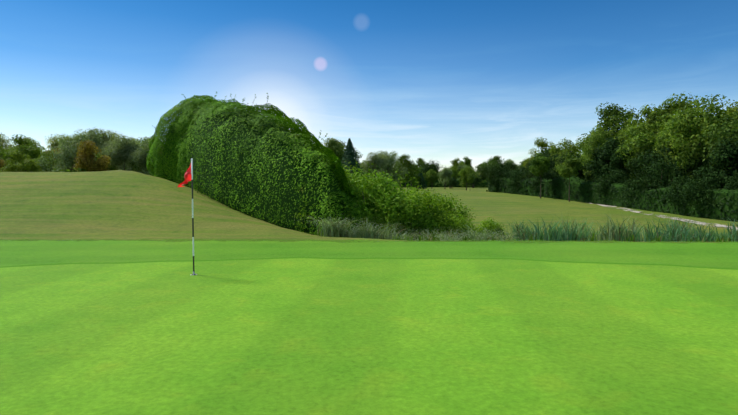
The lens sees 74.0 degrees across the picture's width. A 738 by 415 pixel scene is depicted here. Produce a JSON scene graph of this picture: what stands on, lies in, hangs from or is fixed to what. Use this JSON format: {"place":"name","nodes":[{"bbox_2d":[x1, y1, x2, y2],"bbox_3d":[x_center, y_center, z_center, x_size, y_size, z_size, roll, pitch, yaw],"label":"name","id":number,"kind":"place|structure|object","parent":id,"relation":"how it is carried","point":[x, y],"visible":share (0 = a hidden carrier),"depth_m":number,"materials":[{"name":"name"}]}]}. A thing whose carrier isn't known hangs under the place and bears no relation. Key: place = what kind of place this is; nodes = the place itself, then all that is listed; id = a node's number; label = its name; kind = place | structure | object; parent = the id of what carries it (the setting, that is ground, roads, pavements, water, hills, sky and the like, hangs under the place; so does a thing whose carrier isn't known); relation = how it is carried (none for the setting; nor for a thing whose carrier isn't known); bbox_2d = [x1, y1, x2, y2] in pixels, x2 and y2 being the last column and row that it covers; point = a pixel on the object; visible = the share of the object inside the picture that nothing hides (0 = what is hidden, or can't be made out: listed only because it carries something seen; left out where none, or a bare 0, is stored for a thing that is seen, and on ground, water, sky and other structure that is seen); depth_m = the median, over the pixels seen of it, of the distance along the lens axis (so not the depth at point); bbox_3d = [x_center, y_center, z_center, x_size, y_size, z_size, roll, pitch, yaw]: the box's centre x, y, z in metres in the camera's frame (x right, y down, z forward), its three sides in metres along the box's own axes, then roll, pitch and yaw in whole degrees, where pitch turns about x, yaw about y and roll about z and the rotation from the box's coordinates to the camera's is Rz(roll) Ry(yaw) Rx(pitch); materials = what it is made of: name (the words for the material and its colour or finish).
{"place":"outdoors","nodes":[
{"label":"outdoors","id":0,"kind":"place"},
{"bbox_2d":[0,169,737,242],"bbox_3d":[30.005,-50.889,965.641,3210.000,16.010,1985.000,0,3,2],"label":"ground","id":1,"kind":"structure","parent":0,"point":[115,205],"depth_m":21.62,"materials":[{"name":"green plant"}]},
{"bbox_2d":[0,132,14,168],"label":"tree","id":2,"kind":"object","parent":1,"relation":"on","point":[4,143],"visible":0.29,"depth_m":97.39,"materials":[{"name":"green plant"}]},
{"bbox_2d":[0,145,16,169],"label":"tree","id":3,"kind":"object","parent":1,"relation":"on","point":[1,152],"visible":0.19,"depth_m":79.72,"materials":[{"name":"green plant"}]},
{"bbox_2d":[0,150,43,171],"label":"tree","id":4,"kind":"object","parent":1,"relation":"on","point":[30,165],"visible":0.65,"depth_m":62.39,"materials":[{"name":"green plant"}]},
{"bbox_2d":[3,137,40,153],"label":"tree","id":5,"kind":"object","parent":1,"relation":"on","point":[37,144],"visible":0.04,"depth_m":94.37,"materials":[{"name":"green plant"}]},
{"bbox_2d":[0,134,45,170],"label":"tree","id":6,"kind":"object","parent":1,"relation":"on","point":[24,149],"visible":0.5,"depth_m":77.85,"materials":[{"name":"green plant"}]},
{"bbox_2d":[33,150,69,171],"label":"tree","id":7,"kind":"object","parent":1,"relation":"on","point":[45,155],"visible":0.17,"depth_m":66.91,"materials":[{"name":"green plant"}]},
{"bbox_2d":[45,134,76,166],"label":"tree","id":8,"kind":"object","parent":1,"relation":"on","point":[52,143],"visible":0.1,"depth_m":97.40,"materials":[{"name":"green plant"}]},
{"bbox_2d":[35,132,92,171],"bbox_3d":[-38.701,-5.689,63.609,5.822,8.315,6.549,2,3,29],"label":"tree","id":9,"kind":"object","parent":1,"relation":"on","point":[69,148],"visible":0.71,"depth_m":62.62,"materials":[{"name":"green plant"}]},
{"bbox_2d":[48,167,96,171],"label":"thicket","id":10,"kind":"object","parent":1,"relation":"on","point":[68,170],"visible":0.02,"depth_m":60.38,"materials":[{"name":"green plant"}]},
{"bbox_2d":[53,127,104,170],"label":"tree","id":11,"kind":"object","parent":1,"relation":"on","point":[95,138],"visible":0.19,"depth_m":78.15,"materials":[{"name":"green plant"}]},
{"bbox_2d":[74,140,110,171],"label":"tree","id":12,"kind":"object","parent":1,"relation":"on","point":[87,161],"visible":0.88,"depth_m":60.22,"materials":[{"name":"brown plant"}]},
{"bbox_2d":[86,153,120,171],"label":"tree","id":13,"kind":"object","parent":1,"relation":"on","point":[97,156],"visible":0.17,"depth_m":65.96,"materials":[{"name":"green plant"}]},
{"bbox_2d":[95,141,121,169],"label":"tree","id":14,"kind":"object","parent":1,"relation":"on","point":[107,145],"visible":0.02,"depth_m":77.18,"materials":[{"name":"green plant"}]},
{"bbox_2d":[93,127,124,152],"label":"tree","id":15,"kind":"object","parent":1,"relation":"on","point":[105,138],"visible":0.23,"depth_m":94.72,"materials":[{"name":"green plant"}]},
{"bbox_2d":[98,134,141,170],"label":"tree","id":16,"kind":"object","parent":1,"relation":"on","point":[127,146],"visible":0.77,"depth_m":66.89,"materials":[{"name":"green plant"}]},
{"bbox_2d":[125,137,153,174],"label":"tree","id":17,"kind":"object","parent":1,"relation":"on","point":[133,165],"visible":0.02,"depth_m":71.95,"materials":[{"name":"green plant"}]},
{"bbox_2d":[129,139,163,174],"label":"tree","id":18,"kind":"object","parent":1,"relation":"on","point":[142,160],"visible":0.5,"depth_m":65.31,"materials":[{"name":"green plant"}]},
{"bbox_2d":[146,92,362,236],"bbox_3d":[-7.839,-2.407,27.071,7.890,9.350,22.790,-1,3,-26],"label":"laurel hedge","id":19,"kind":"object","parent":1,"relation":"on","point":[264,162],"visible":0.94,"depth_m":22.70,"materials":[{"name":"green plant"}]},
{"bbox_2d":[294,175,371,231],"bbox_3d":[-1.835,0.015,20.828,3.406,3.118,3.415,-2,3,-31],"label":"shrub","id":20,"kind":"object","parent":1,"relation":"on","point":[308,217],"visible":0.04,"depth_m":19.68,"materials":[{"name":"green plant"}]},
{"bbox_2d":[325,138,362,169],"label":"tree","id":21,"kind":"object","parent":1,"relation":"on","point":[336,148],"visible":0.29,"depth_m":69.17,"materials":[{"name":"green plant"}]},
{"bbox_2d":[341,138,364,184],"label":"tree","id":22,"kind":"object","parent":1,"relation":"on","point":[351,152],"visible":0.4,"depth_m":59.36,"materials":[{"name":"green plant"}]},
{"bbox_2d":[342,161,372,187],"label":"shrub","id":23,"kind":"object","parent":1,"relation":"on","point":[346,170],"visible":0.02,"depth_m":22.29,"materials":[{"name":"green plant"}]},
{"bbox_2d":[345,201,383,234],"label":"shrub","id":24,"kind":"object","parent":1,"relation":"on","point":[367,222],"visible":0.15,"depth_m":19.15,"materials":[{"name":"green plant"}]},
{"bbox_2d":[336,163,399,222],"bbox_3d":[-0.666,-0.179,21.600,4.696,3.554,3.934,1,3,24],"label":"shrub","id":25,"kind":"object","parent":1,"relation":"on","point":[359,174],"visible":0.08,"depth_m":20.72,"materials":[{"name":"green plant"}]},
{"bbox_2d":[0,238,737,265],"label":"fringe grass","id":26,"kind":"structure","parent":1,"relation":"on","point":[18,251],"depth_m":12.58,"materials":[{"name":"green plant"}]},
{"bbox_2d":[0,255,737,414],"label":"putting green","id":27,"kind":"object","parent":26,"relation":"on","point":[377,335],"visible":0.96,"depth_m":5.41,"materials":[{"name":"green plant"}]},
{"bbox_2d":[178,158,196,274],"bbox_3d":[-3.362,0.201,9.104,0.295,2.220,0.208,0,3,2],"label":"golf flag","id":28,"kind":"object","parent":27,"relation":"on","point":[188,176],"visible":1,"depth_m":9.09,"materials":[{"name":"red fabric"}]},
{"bbox_2d":[361,151,389,181],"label":"tree","id":29,"kind":"object","parent":1,"relation":"on","point":[380,162],"visible":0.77,"depth_m":60.95,"materials":[{"name":"green plant"}]},
{"bbox_2d":[341,172,417,232],"bbox_3d":[-0.105,0.137,20.260,4.202,3.179,3.520,-1,3,-14],"label":"shrub","id":30,"kind":"object","parent":1,"relation":"on","point":[377,202],"visible":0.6,"depth_m":19.55,"materials":[{"name":"green plant"}]},
{"bbox_2d":[359,182,407,215],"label":"shrub","id":31,"kind":"object","parent":1,"relation":"on","point":[386,197],"visible":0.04,"depth_m":20.33,"materials":[{"name":"green plant"}]},
{"bbox_2d":[354,169,423,218],"bbox_3d":[0.654,-0.036,22.095,3.727,3.366,4.449,0,3,1],"label":"shrub","id":32,"kind":"object","parent":1,"relation":"on","point":[398,188],"visible":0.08,"depth_m":21.41,"materials":[{"name":"green plant"}]},
{"bbox_2d":[363,211,414,239],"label":"shrub","id":33,"kind":"object","parent":1,"relation":"on","point":[393,222],"visible":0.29,"depth_m":19.40,"materials":[{"name":"green plant"}]},
{"bbox_2d":[376,150,407,183],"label":"tree","id":34,"kind":"object","parent":1,"relation":"on","point":[391,159],"visible":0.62,"depth_m":69.29,"materials":[{"name":"green plant"}]},
{"bbox_2d":[374,185,434,236],"bbox_3d":[1.496,0.395,20.617,2.958,2.708,2.966,0,3,1],"label":"shrub","id":35,"kind":"object","parent":1,"relation":"on","point":[415,204],"visible":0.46,"depth_m":19.93,"materials":[{"name":"green plant"}]},
{"bbox_2d":[390,154,418,188],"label":"tree","id":36,"kind":"object","parent":1,"relation":"on","point":[408,165],"visible":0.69,"depth_m":82.86,"materials":[{"name":"green plant"}]},
{"bbox_2d":[405,161,421,186],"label":"tree","id":37,"kind":"object","parent":1,"relation":"on","point":[412,182],"visible":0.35,"depth_m":95.13,"materials":[{"name":"green plant"}]},
{"bbox_2d":[414,172,426,188],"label":"tree","id":38,"kind":"object","parent":1,"relation":"on","point":[423,187],"visible":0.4,"depth_m":116.96,"materials":[{"name":"green plant"}]},
{"bbox_2d":[416,158,427,165],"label":"tree","id":39,"kind":"object","parent":1,"relation":"on","point":[420,162],"visible":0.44,"depth_m":360.49,"materials":[{"name":"green plant"}]},
{"bbox_2d":[397,201,450,240],"bbox_3d":[2.140,0.708,20.389,2.247,2.051,2.241,0,3,-6],"label":"shrub","id":40,"kind":"object","parent":1,"relation":"on","point":[422,226],"visible":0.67,"depth_m":19.83,"materials":[{"name":"green plant"}]},
{"bbox_2d":[397,186,458,239],"bbox_3d":[2.358,0.362,21.443,2.899,2.618,3.460,2,3,34],"label":"shrub","id":41,"kind":"object","parent":1,"relation":"on","point":[439,209],"visible":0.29,"depth_m":20.76,"materials":[{"name":"green plant"}]},
{"bbox_2d":[419,160,445,176],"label":"tree","id":42,"kind":"object","parent":1,"relation":"on","point":[426,168],"visible":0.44,"depth_m":145.87,"materials":[{"name":"green plant"}]},
{"bbox_2d":[425,169,440,188],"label":"tree","id":43,"kind":"object","parent":1,"relation":"on","point":[432,178],"visible":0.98,"depth_m":120.57,"materials":[{"name":"green plant"}]},
{"bbox_2d":[393,177,488,187],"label":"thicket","id":44,"kind":"object","parent":1,"relation":"on","point":[437,183],"visible":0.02,"depth_m":140.14,"materials":[{"name":"green plant"}]},
{"bbox_2d":[422,210,465,237],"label":"shrub","id":45,"kind":"object","parent":1,"relation":"on","point":[441,225],"visible":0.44,"depth_m":20.22,"materials":[{"name":"green plant"}]},
{"bbox_2d":[438,167,452,188],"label":"tree","id":46,"kind":"object","parent":1,"relation":"on","point":[445,173],"visible":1,"depth_m":110.74,"materials":[{"name":"green plant"}]},
{"bbox_2d":[433,195,462,216],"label":"shrub","id":47,"kind":"object","parent":1,"relation":"on","point":[451,206],"visible":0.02,"depth_m":22.16,"materials":[{"name":"green plant"}]},
{"bbox_2d":[441,166,458,188],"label":"tree","id":48,"kind":"object","parent":1,"relation":"on","point":[455,172],"visible":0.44,"depth_m":119.32,"materials":[{"name":"green plant"}]},
{"bbox_2d":[431,192,474,226],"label":"shrub","id":49,"kind":"object","parent":1,"relation":"on","point":[462,213],"visible":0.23,"depth_m":22.27,"materials":[{"name":"green plant"}]},
{"bbox_2d":[448,177,457,188],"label":"shrub","id":50,"kind":"object","parent":1,"relation":"on","point":[453,182],"visible":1,"depth_m":116.61,"materials":[{"name":"green plant"}]},
{"bbox_2d":[450,158,464,169],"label":"tree","id":51,"kind":"object","parent":1,"relation":"on","point":[454,162],"visible":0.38,"depth_m":164.41,"materials":[{"name":"green plant"}]},
{"bbox_2d":[443,213,474,240],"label":"shrub","id":52,"kind":"object","parent":1,"relation":"on","point":[466,227],"visible":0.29,"depth_m":20.71,"materials":[{"name":"green plant"}]},
{"bbox_2d":[459,156,473,168],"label":"tree","id":53,"kind":"object","parent":1,"relation":"on","point":[467,161],"visible":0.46,"depth_m":235.62,"materials":[{"name":"green plant"}]},
{"bbox_2d":[458,166,477,189],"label":"tree","id":54,"kind":"object","parent":1,"relation":"on","point":[466,171],"visible":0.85,"depth_m":96.64,"materials":[{"name":"green plant"}]},
{"bbox_2d":[467,174,474,182],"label":"tree","id":55,"kind":"object","parent":1,"relation":"on","point":[470,178],"visible":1,"depth_m":86.99,"materials":[{"name":"green plant"}]},
{"bbox_2d":[465,172,483,187],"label":"shrub","id":56,"kind":"object","parent":1,"relation":"on","point":[476,181],"visible":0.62,"depth_m":126.36,"materials":[{"name":"green plant"}]},
{"bbox_2d":[465,220,496,237],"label":"shrub","id":57,"kind":"object","parent":1,"relation":"on","point":[484,227],"visible":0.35,"depth_m":20.52,"materials":[{"name":"green plant"}]},
{"bbox_2d":[478,164,499,181],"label":"tree","id":58,"kind":"object","parent":1,"relation":"on","point":[483,173],"visible":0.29,"depth_m":154.31,"materials":[{"name":"green plant"}]},
{"bbox_2d":[480,155,501,171],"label":"tree","id":59,"kind":"object","parent":1,"relation":"on","point":[494,158],"visible":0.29,"depth_m":234.74,"materials":[{"name":"green plant"}]},
{"bbox_2d":[474,217,507,238],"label":"shrub","id":60,"kind":"object","parent":1,"relation":"on","point":[499,231],"visible":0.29,"depth_m":21.17,"materials":[{"name":"green plant"}]},
{"bbox_2d":[482,159,509,185],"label":"tree","id":61,"kind":"object","parent":1,"relation":"on","point":[492,171],"visible":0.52,"depth_m":75.71,"materials":[{"name":"green plant"}]},
{"bbox_2d":[489,167,509,187],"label":"tree","id":62,"kind":"object","parent":1,"relation":"on","point":[498,178],"visible":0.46,"depth_m":74.39,"materials":[{"name":"green plant"}]},
{"bbox_2d":[500,167,522,180],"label":"tree","id":63,"kind":"object","parent":1,"relation":"on","point":[506,176],"visible":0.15,"depth_m":72.12,"materials":[{"name":"green plant"}]},
{"bbox_2d":[506,162,517,170],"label":"tree","id":64,"kind":"object","parent":1,"relation":"on","point":[512,167],"visible":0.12,"depth_m":77.86,"materials":[{"name":"green plant"}]},
{"bbox_2d":[294,212,737,241],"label":"grass","id":65,"kind":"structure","parent":1,"relation":"on","point":[677,232],"depth_m":16.81,"materials":[{"name":"green plant"}]},
{"bbox_2d":[507,168,532,190],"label":"tree","id":66,"kind":"object","parent":1,"relation":"on","point":[514,178],"visible":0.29,"depth_m":67.89,"materials":[{"name":"green plant"}]},
{"bbox_2d":[520,159,534,182],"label":"tree","id":67,"kind":"object","parent":1,"relation":"on","point":[529,176],"visible":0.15,"depth_m":65.03,"materials":[{"name":"green plant"}]},
{"bbox_2d":[523,137,553,167],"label":"tree","id":68,"kind":"object","parent":1,"relation":"on","point":[542,143],"visible":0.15,"depth_m":69.40,"materials":[{"name":"green plant"}]},
{"bbox_2d":[528,152,549,197],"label":"tree","id":69,"kind":"object","parent":1,"relation":"on","point":[540,167],"visible":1,"depth_m":56.73,"materials":[{"name":"green plant"}]},
{"bbox_2d":[530,168,554,189],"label":"tree","id":70,"kind":"object","parent":1,"relation":"on","point":[537,180],"visible":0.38,"depth_m":61.15,"materials":[{"name":"green plant"}]},
{"bbox_2d":[534,148,556,159],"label":"tree","id":71,"kind":"object","parent":1,"relation":"on","point":[546,154],"visible":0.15,"depth_m":65.88,"materials":[{"name":"green plant"}]},
{"bbox_2d":[546,154,560,178],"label":"tree","id":72,"kind":"object","parent":1,"relation":"on","point":[552,165],"visible":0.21,"depth_m":61.78,"materials":[{"name":"green plant"}]},
{"bbox_2d":[552,153,563,175],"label":"tree","id":73,"kind":"object","parent":1,"relation":"on","point":[557,161],"visible":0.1,"depth_m":60.91,"materials":[{"name":"green plant"}]},
{"bbox_2d":[549,151,577,176],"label":"tree","id":74,"kind":"object","parent":1,"relation":"on","point":[560,162],"visible":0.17,"depth_m":59.61,"materials":[{"name":"green plant"}]},
{"bbox_2d":[548,137,580,157],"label":"tree","id":75,"kind":"object","parent":1,"relation":"on","point":[564,147],"visible":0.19,"depth_m":64.30,"materials":[{"name":"green plant"}]},
{"bbox_2d":[546,172,583,194],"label":"tree","id":76,"kind":"object","parent":1,"relation":"on","point":[556,181],"visible":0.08,"depth_m":56.89,"materials":[{"name":"green plant"}]},
{"bbox_2d":[555,152,584,201],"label":"tree","id":77,"kind":"object","parent":1,"relation":"on","point":[569,168],"visible":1,"depth_m":50.64,"materials":[{"name":"green plant"}]},
{"bbox_2d":[570,154,585,180],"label":"tree","id":78,"kind":"object","parent":1,"relation":"on","point":[581,172],"visible":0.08,"depth_m":56.70,"materials":[{"name":"green plant"}]},
{"bbox_2d":[580,158,604,179],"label":"tree","id":79,"kind":"object","parent":1,"relation":"on","point":[586,175],"visible":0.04,"depth_m":53.70,"materials":[{"name":"green plant"}]},
{"bbox_2d":[574,125,611,179],"bbox_3d":[26.905,-5.366,58.307,4.952,8.937,4.936,0,3,3],"label":"tree","id":80,"kind":"object","parent":1,"relation":"on","point":[603,132],"visible":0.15,"depth_m":57.91,"materials":[{"name":"green plant"}]},
{"bbox_2d":[580,132,615,179],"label":"tree","id":81,"kind":"object","parent":1,"relation":"on","point":[595,141],"visible":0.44,"depth_m":53.38,"materials":[{"name":"green plant"}]},
{"bbox_2d":[586,136,626,179],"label":"tree","id":82,"kind":"object","parent":1,"relation":"on","point":[604,155],"visible":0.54,"depth_m":50.66,"materials":[{"name":"green plant"}]},
{"bbox_2d":[575,103,645,149],"bbox_3d":[31.581,-6.967,60.705,9.692,12.031,8.681,0,3,-1],"label":"tree","id":83,"kind":"object","parent":1,"relation":"on","point":[614,118],"visible":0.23,"depth_m":59.38,"materials":[{"name":"green plant"}]},
{"bbox_2d":[486,175,737,221],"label":"boundary hedge","id":84,"kind":"object","parent":1,"relation":"on","point":[724,202],"visible":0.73,"depth_m":43.22,"materials":[{"name":"green plant"}]},
{"bbox_2d":[593,168,632,198],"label":"tree","id":85,"kind":"object","parent":1,"relation":"on","point":[615,178],"visible":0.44,"depth_m":46.68,"materials":[{"name":"green plant"}]},
{"bbox_2d":[600,144,640,183],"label":"tree","id":86,"kind":"object","parent":1,"relation":"on","point":[618,161],"visible":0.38,"depth_m":48.55,"materials":[{"name":"green plant"}]},
{"bbox_2d":[613,129,633,178],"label":"tree","id":87,"kind":"object","parent":1,"relation":"on","point":[620,136],"visible":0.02,"depth_m":56.54,"materials":[{"name":"green plant"}]},
{"bbox_2d":[619,176,651,202],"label":"tree","id":88,"kind":"object","parent":1,"relation":"on","point":[628,185],"visible":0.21,"depth_m":43.44,"materials":[{"name":"green plant"}]},
{"bbox_2d":[625,154,648,184],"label":"tree","id":89,"kind":"object","parent":1,"relation":"on","point":[633,164],"visible":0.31,"depth_m":45.52,"materials":[{"name":"green plant"}]},
{"bbox_2d":[618,104,671,175],"bbox_3d":[27.908,-5.306,49.091,5.645,10.276,5.662,2,3,36],"label":"tree","id":90,"kind":"object","parent":1,"relation":"on","point":[649,117],"visible":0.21,"depth_m":48.84,"materials":[{"name":"green plant"}]},
{"bbox_2d":[615,114,682,171],"bbox_3d":[27.442,-4.460,46.580,6.930,8.971,7.181,-2,3,-30],"label":"tree","id":91,"kind":"object","parent":1,"relation":"on","point":[642,140],"visible":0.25,"depth_m":46.13,"materials":[{"name":"green plant"}]},
{"bbox_2d":[634,144,681,184],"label":"tree","id":92,"kind":"object","parent":1,"relation":"on","point":[643,160],"visible":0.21,"depth_m":42.84,"materials":[{"name":"green plant"}]},
{"bbox_2d":[629,151,691,195],"bbox_3d":[24.826,-2.170,41.016,4.361,5.113,4.226,0,3,-8],"label":"tree","id":93,"kind":"object","parent":1,"relation":"on","point":[659,176],"visible":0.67,"depth_m":40.87,"materials":[{"name":"green plant"}]},
{"bbox_2d":[644,101,679,133],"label":"tree","id":94,"kind":"object","parent":1,"relation":"on","point":[667,110],"visible":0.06,"depth_m":49.03,"materials":[{"name":"green plant"}]},
{"bbox_2d":[653,128,690,174],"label":"tree","id":95,"kind":"object","parent":1,"relation":"on","point":[660,147],"visible":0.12,"depth_m":43.28,"materials":[{"name":"green plant"}]},
{"bbox_2d":[651,91,717,124],"bbox_3d":[32.094,-5.863,50.197,9.049,11.419,8.866,2,3,30],"label":"tree","id":96,"kind":"object","parent":1,"relation":"on","point":[682,104],"visible":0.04,"depth_m":48.65,"materials":[{"name":"green plant"}]},
{"bbox_2d":[663,175,706,207],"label":"tree","id":97,"kind":"object","parent":1,"relation":"on","point":[676,198],"visible":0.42,"depth_m":37.47,"materials":[{"name":"green plant"}]},
{"bbox_2d":[683,152,709,182],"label":"tree","id":98,"kind":"object","parent":1,"relation":"on","point":[696,167],"visible":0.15,"depth_m":39.46,"materials":[{"name":"green plant"}]},
{"bbox_2d":[656,94,737,180],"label":"tree","id":99,"kind":"object","parent":1,"relation":"on","point":[689,123],"visible":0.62,"depth_m":39.37,"materials":[{"name":"green plant"}]},
{"bbox_2d":[678,172,727,211],"bbox_3d":[24.186,-0.948,35.314,3.398,3.489,3.507,1,3,15],"label":"tree","id":100,"kind":"object","parent":1,"relation":"on","point":[709,184],"visible":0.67,"depth_m":35.05,"materials":[{"name":"green plant"}]},
{"bbox_2d":[693,141,727,178],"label":"tree","id":101,"kind":"object","parent":1,"relation":"on","point":[708,165],"visible":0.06,"depth_m":37.90,"materials":[{"name":"green plant"}]},
{"bbox_2d":[698,136,737,187],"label":"tree","id":102,"kind":"object","parent":1,"relation":"on","point":[729,153],"visible":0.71,"depth_m":34.83,"materials":[{"name":"green plant"}]},
{"bbox_2d":[701,112,737,173],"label":"tree","id":103,"kind":"object","parent":1,"relation":"on","point":[730,128],"visible":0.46,"depth_m":36.01,"materials":[{"name":"green plant"}]},
{"bbox_2d":[719,100,737,132],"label":"tree","id":104,"kind":"object","parent":1,"relation":"on","point":[734,109],"visible":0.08,"depth_m":46.80,"materials":[{"name":"green plant"}]},
{"bbox_2d":[723,170,737,191],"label":"shrub","id":105,"kind":"object","parent":1,"relation":"on","point":[734,184],"visible":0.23,"depth_m":33.71,"materials":[{"name":"green plant"}]},
{"bbox_2d":[0,0,737,170],"label":"sky","id":106,"kind":"structure","parent":0,"point":[443,81],"materials":[{"name":"blue"}]},
{"bbox_2d":[586,202,737,230],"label":"worn path","id":107,"kind":"structure","parent":0,"point":[697,222],"depth_m":33.44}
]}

